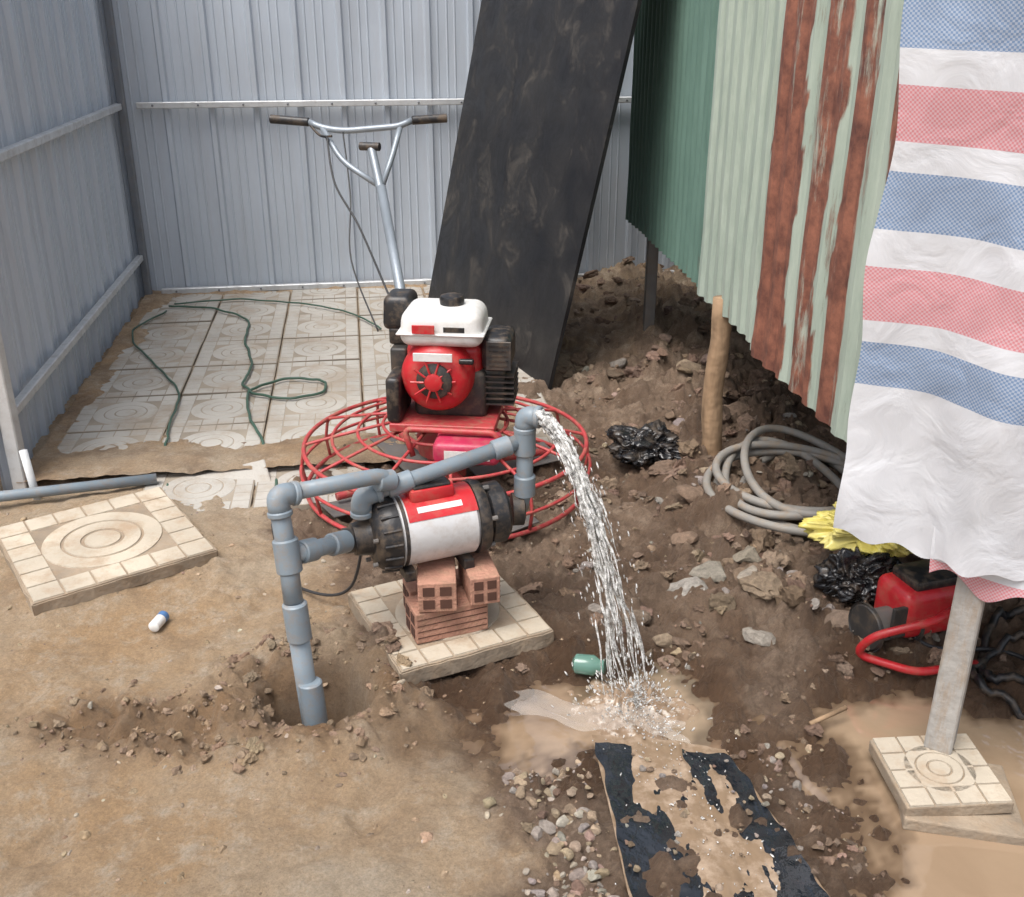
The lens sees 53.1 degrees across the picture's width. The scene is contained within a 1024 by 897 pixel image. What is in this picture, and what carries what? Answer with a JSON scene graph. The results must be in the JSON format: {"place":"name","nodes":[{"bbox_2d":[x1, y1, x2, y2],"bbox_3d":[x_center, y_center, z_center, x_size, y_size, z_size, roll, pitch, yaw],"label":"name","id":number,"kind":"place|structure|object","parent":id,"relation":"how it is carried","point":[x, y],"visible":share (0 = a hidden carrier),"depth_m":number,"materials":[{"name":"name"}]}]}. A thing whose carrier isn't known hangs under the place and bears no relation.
{"place":"outdoors","nodes":[
{"label":"outdoors","id":0,"kind":"place"},
{"bbox_2d":[0,261,1023,896],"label":"ground","id":1,"kind":"structure","parent":0,"point":[282,829],"depth_m":2.60,"materials":[{"name":"soil"}]},
{"bbox_2d":[19,449,40,499],"bbox_3d":[-1.690,0.122,3.615,0.047,0.252,0.027,0,23,0],"label":"standing pipe","id":2,"kind":"object","parent":1,"relation":"on","point":[27,466],"visible":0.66,"depth_m":3.58,"materials":[{"name":"white plastic"}]},
{"bbox_2d":[0,0,143,490],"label":"steel panel fence","id":3,"kind":"object","parent":1,"relation":"on","point":[71,287],"visible":0.91,"depth_m":4.53,"materials":[{"name":"grey metal"}]},
{"bbox_2d":[0,473,156,501],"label":"ground pipe","id":4,"kind":"object","parent":1,"relation":"on","point":[71,488],"visible":1,"depth_m":3.62,"materials":[{"name":"grey plastic"}]},
{"bbox_2d":[0,487,217,615],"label":"paving tile","id":5,"kind":"object","parent":1,"relation":"on","point":[73,556],"visible":0.99,"depth_m":3.17,"materials":[{"name":"concrete"}]},
{"bbox_2d":[148,611,168,631],"bbox_3d":[-0.990,0.485,2.876,0.033,0.033,0.068,4,23,8],"label":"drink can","id":6,"kind":"object","parent":1,"relation":"on","point":[158,621],"visible":1,"depth_m":2.86,"materials":[{"name":"white paint"}]},
{"bbox_2d":[16,284,517,482],"bbox_3d":[-1.062,-0.467,5.130,1.900,0.075,2.850,-3,23,-8],"label":"soil drift","id":7,"kind":"object","parent":1,"relation":"on","point":[49,460],"visible":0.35,"depth_m":3.95,"materials":[{"name":"brown soil"}]},
{"bbox_2d":[57,285,556,511],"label":"concrete paving","id":8,"kind":"structure","parent":1,"relation":"on","point":[136,401],"depth_m":4.76,"materials":[{"name":"beige concrete"}]},
{"bbox_2d":[131,310,179,485],"bbox_3d":[-1.639,-0.256,4.742,0.195,0.142,2.446,-8,24,-18],"label":"extension cable","id":9,"kind":"object","parent":8,"relation":"on","point":[168,378],"visible":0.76,"depth_m":4.78,"materials":[{"name":"green rubber"}]},
{"bbox_2d":[196,459,270,485],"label":"broken slab","id":10,"kind":"structure","parent":8,"relation":"on","point":[258,472],"depth_m":3.79,"materials":[{"name":"concrete"}]},
{"bbox_2d":[169,305,326,485],"bbox_3d":[-1.145,-0.302,4.732,0.511,0.051,3.019,-10,25,-21],"label":"extension cable","id":11,"kind":"object","parent":8,"relation":"on","point":[267,395],"visible":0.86,"depth_m":4.65,"materials":[{"name":"green rubber"}]},
{"bbox_2d":[174,298,381,329],"bbox_3d":[-1.274,-0.791,5.835,1.361,0.010,0.300,9,25,20],"label":"extension cable","id":12,"kind":"object","parent":8,"relation":"on","point":[379,327],"visible":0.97,"depth_m":5.97,"materials":[{"name":"rubber"}]},
{"bbox_2d":[102,0,673,295],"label":"steel panel fence","id":13,"kind":"object","parent":1,"relation":"on","point":[231,187],"visible":0.3,"depth_m":6.02,"materials":[{"name":"grey metal"}]},
{"bbox_2d":[266,406,543,725],"bbox_3d":[-0.259,0.363,2.703,0.754,0.904,0.200,-16,28,-33],"label":"pvc pipework","id":14,"kind":"object","parent":1,"relation":"on","point":[292,553],"visible":0.96,"depth_m":2.52,"materials":[{"name":"grey plastic"}]},
{"bbox_2d":[535,409,797,895],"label":"water jet","id":15,"kind":"object","parent":14,"relation":"attached to","point":[645,706],"visible":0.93,"depth_m":2.56,"materials":[{"name":"liquid"}]},
{"bbox_2d":[269,114,591,538],"bbox_3d":[-0.288,-0.527,3.708,1.041,1.206,1.532,-5,24,-12],"label":"power trowel","id":16,"kind":"object","parent":1,"relation":"on","point":[451,381],"visible":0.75,"depth_m":3.48,"materials":[{"name":"red paint"}]},
{"bbox_2d":[348,566,553,684],"bbox_3d":[-0.179,0.471,2.855,0.445,0.054,0.444,-11,25,-24],"label":"paving tile","id":17,"kind":"object","parent":1,"relation":"on","point":[517,624],"visible":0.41,"depth_m":2.74,"materials":[{"name":"concrete"}]},
{"bbox_2d":[403,550,500,643],"bbox_3d":[-0.167,0.384,2.764,0.248,0.180,0.222,-8,24,-18],"label":"brick stack","id":18,"kind":"object","parent":17,"relation":"on","point":[443,598],"visible":0.87,"depth_m":2.69,"materials":[{"name":"brick"}]},
{"bbox_2d":[271,476,525,596],"bbox_3d":[-0.482,0.209,2.908,1.024,0.493,0.449,13,26,29],"label":"water pump","id":19,"kind":"object","parent":18,"relation":"on","point":[435,519],"visible":0.8,"depth_m":2.63,"materials":[{"name":"silver metal"}]},
{"bbox_2d":[0,262,980,896],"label":"rubble","id":20,"kind":"object","parent":1,"relation":"on","point":[558,842],"visible":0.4,"depth_m":2.31,"materials":[{"name":"stone"}]},
{"bbox_2d":[0,256,1006,896],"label":"mud clods","id":21,"kind":"object","parent":1,"relation":"on","point":[764,584],"visible":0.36,"depth_m":2.90,"materials":[{"name":"brown soil"}]},
{"bbox_2d":[428,0,641,389],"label":"formwork board","id":22,"kind":"object","parent":1,"relation":"on","point":[545,79],"visible":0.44,"depth_m":4.85,"materials":[{"name":"black wood"}]},
{"bbox_2d":[572,653,605,675],"bbox_3d":[0.200,0.564,2.671,0.086,0.056,0.054,6,24,14],"label":"glass jar","id":23,"kind":"object","parent":1,"relation":"on","point":[587,664],"visible":0.92,"depth_m":2.65,"materials":[{"name":"green glass"}]},
{"bbox_2d":[605,419,680,466],"bbox_3d":[0.519,-0.031,3.893,0.325,0.114,0.279,0,23,0],"label":"black plastic bag","id":24,"kind":"object","parent":1,"relation":"on","point":[650,442],"visible":0.93,"depth_m":3.83,"materials":[{"name":"black plastic"}]},
{"bbox_2d":[595,742,829,896],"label":"black sheet","id":25,"kind":"object","parent":1,"relation":"on","point":[796,878],"visible":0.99,"depth_m":2.14,"materials":[{"name":"black plastic"}]},
{"bbox_2d":[592,735,828,896],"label":"runoff water","id":26,"kind":"structure","parent":25,"relation":"on","point":[719,864],"depth_m":2.17,"materials":[{"name":"brown liquid"}]},
{"bbox_2d":[625,751,818,896],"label":"gravel","id":27,"kind":"structure","parent":1,"relation":"on","point":[684,814],"depth_m":2.17,"materials":[{"name":"stone"}]},
{"bbox_2d":[609,358,848,646],"bbox_3d":[0.700,0.044,3.801,0.642,0.195,2.314,2,23,4],"label":"broken concrete","id":28,"kind":"object","parent":1,"relation":"on","point":[714,571],"visible":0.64,"depth_m":3.06,"materials":[{"name":"grey concrete"}]},
{"bbox_2d":[459,650,1023,896],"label":"puddle","id":29,"kind":"object","parent":1,"relation":"on","point":[537,732],"visible":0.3,"depth_m":2.43,"materials":[{"name":"liquid"}]},
{"bbox_2d":[625,0,903,455],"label":"tin shed","id":30,"kind":"structure","parent":1,"relation":"on","point":[762,139],"depth_m":3.12,"materials":[{"name":"metal"}]},
{"bbox_2d":[702,425,845,536],"bbox_3d":[1.280,0.109,3.516,1.245,0.148,0.815,0,23,0],"label":"hose coil","id":31,"kind":"object","parent":1,"relation":"on","point":[756,512],"visible":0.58,"depth_m":3.58,"materials":[{"name":"grey rubber"}]},
{"bbox_2d":[809,705,847,724],"bbox_3d":[0.770,0.651,2.498,0.113,0.022,0.012,-11,25,-24],"label":"wooden stick","id":32,"kind":"object","parent":1,"relation":"on","point":[829,714],"visible":1,"depth_m":2.49,"materials":[{"name":"brown wood"}]},
{"bbox_2d":[813,546,902,603],"bbox_3d":[0.999,0.340,2.905,0.263,0.153,0.203,0,23,0],"label":"black plastic bag","id":33,"kind":"object","parent":1,"relation":"on","point":[843,575],"visible":0.81,"depth_m":2.86,"materials":[{"name":"black plastic"}]},
{"bbox_2d":[798,501,912,556],"bbox_3d":[1.042,0.200,2.954,0.357,0.136,0.306,-12,26,-27],"label":"yellow plastic bag","id":34,"kind":"object","parent":33,"relation":"on","point":[822,530],"visible":0.24,"depth_m":2.91,"materials":[{"name":"yellow plastic"}]},
{"bbox_2d":[848,559,1023,675],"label":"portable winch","id":35,"kind":"object","parent":1,"relation":"on","point":[913,600],"visible":0.84,"depth_m":2.69,"materials":[{"name":"red paint"}]},
{"bbox_2d":[898,763,1023,845],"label":"tile","id":36,"kind":"object","parent":1,"relation":"on","point":[1006,828],"visible":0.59,"depth_m":2.19,"materials":[{"name":"concrete"}]},
{"bbox_2d":[868,736,1013,815],"bbox_3d":[0.955,0.732,2.299,0.236,0.041,0.220,-1,23,-3],"label":"tile","id":37,"kind":"object","parent":36,"relation":"on","point":[954,810],"visible":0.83,"depth_m":2.20,"materials":[{"name":"concrete"}]},
{"bbox_2d":[872,733,1011,807],"bbox_3d":[0.955,0.716,2.292,0.222,0.015,0.218,-1,23,-3],"label":"tile relief","id":38,"kind":"object","parent":37,"relation":"on","point":[939,783],"visible":0.99,"depth_m":2.27,"materials":[{"name":"concrete"}]},
{"bbox_2d":[924,576,984,754],"bbox_3d":[1.022,-0.399,1.971,0.060,2.308,0.201,14,27,29],"label":"timber post","id":39,"kind":"object","parent":38,"relation":"on","point":[963,629],"visible":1,"depth_m":2.27,"materials":[{"name":"grey wood"}]},
{"bbox_2d":[833,0,1023,601],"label":"striped tarpaulin","id":40,"kind":"object","parent":39,"relation":"attached to","point":[933,471],"visible":1,"depth_m":2.03,"materials":[{"name":"white plastic"}]},
{"bbox_2d":[970,630,1023,719],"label":"black hose","id":41,"kind":"object","parent":1,"relation":"on","point":[979,680],"visible":0.92,"depth_m":2.61,"materials":[{"name":"plastic"}]},
{"bbox_2d":[977,605,1023,685],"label":"black hose","id":42,"kind":"object","parent":1,"relation":"on","point":[982,670],"visible":0.9,"depth_m":2.75,"materials":[{"name":"plastic"}]}
]}

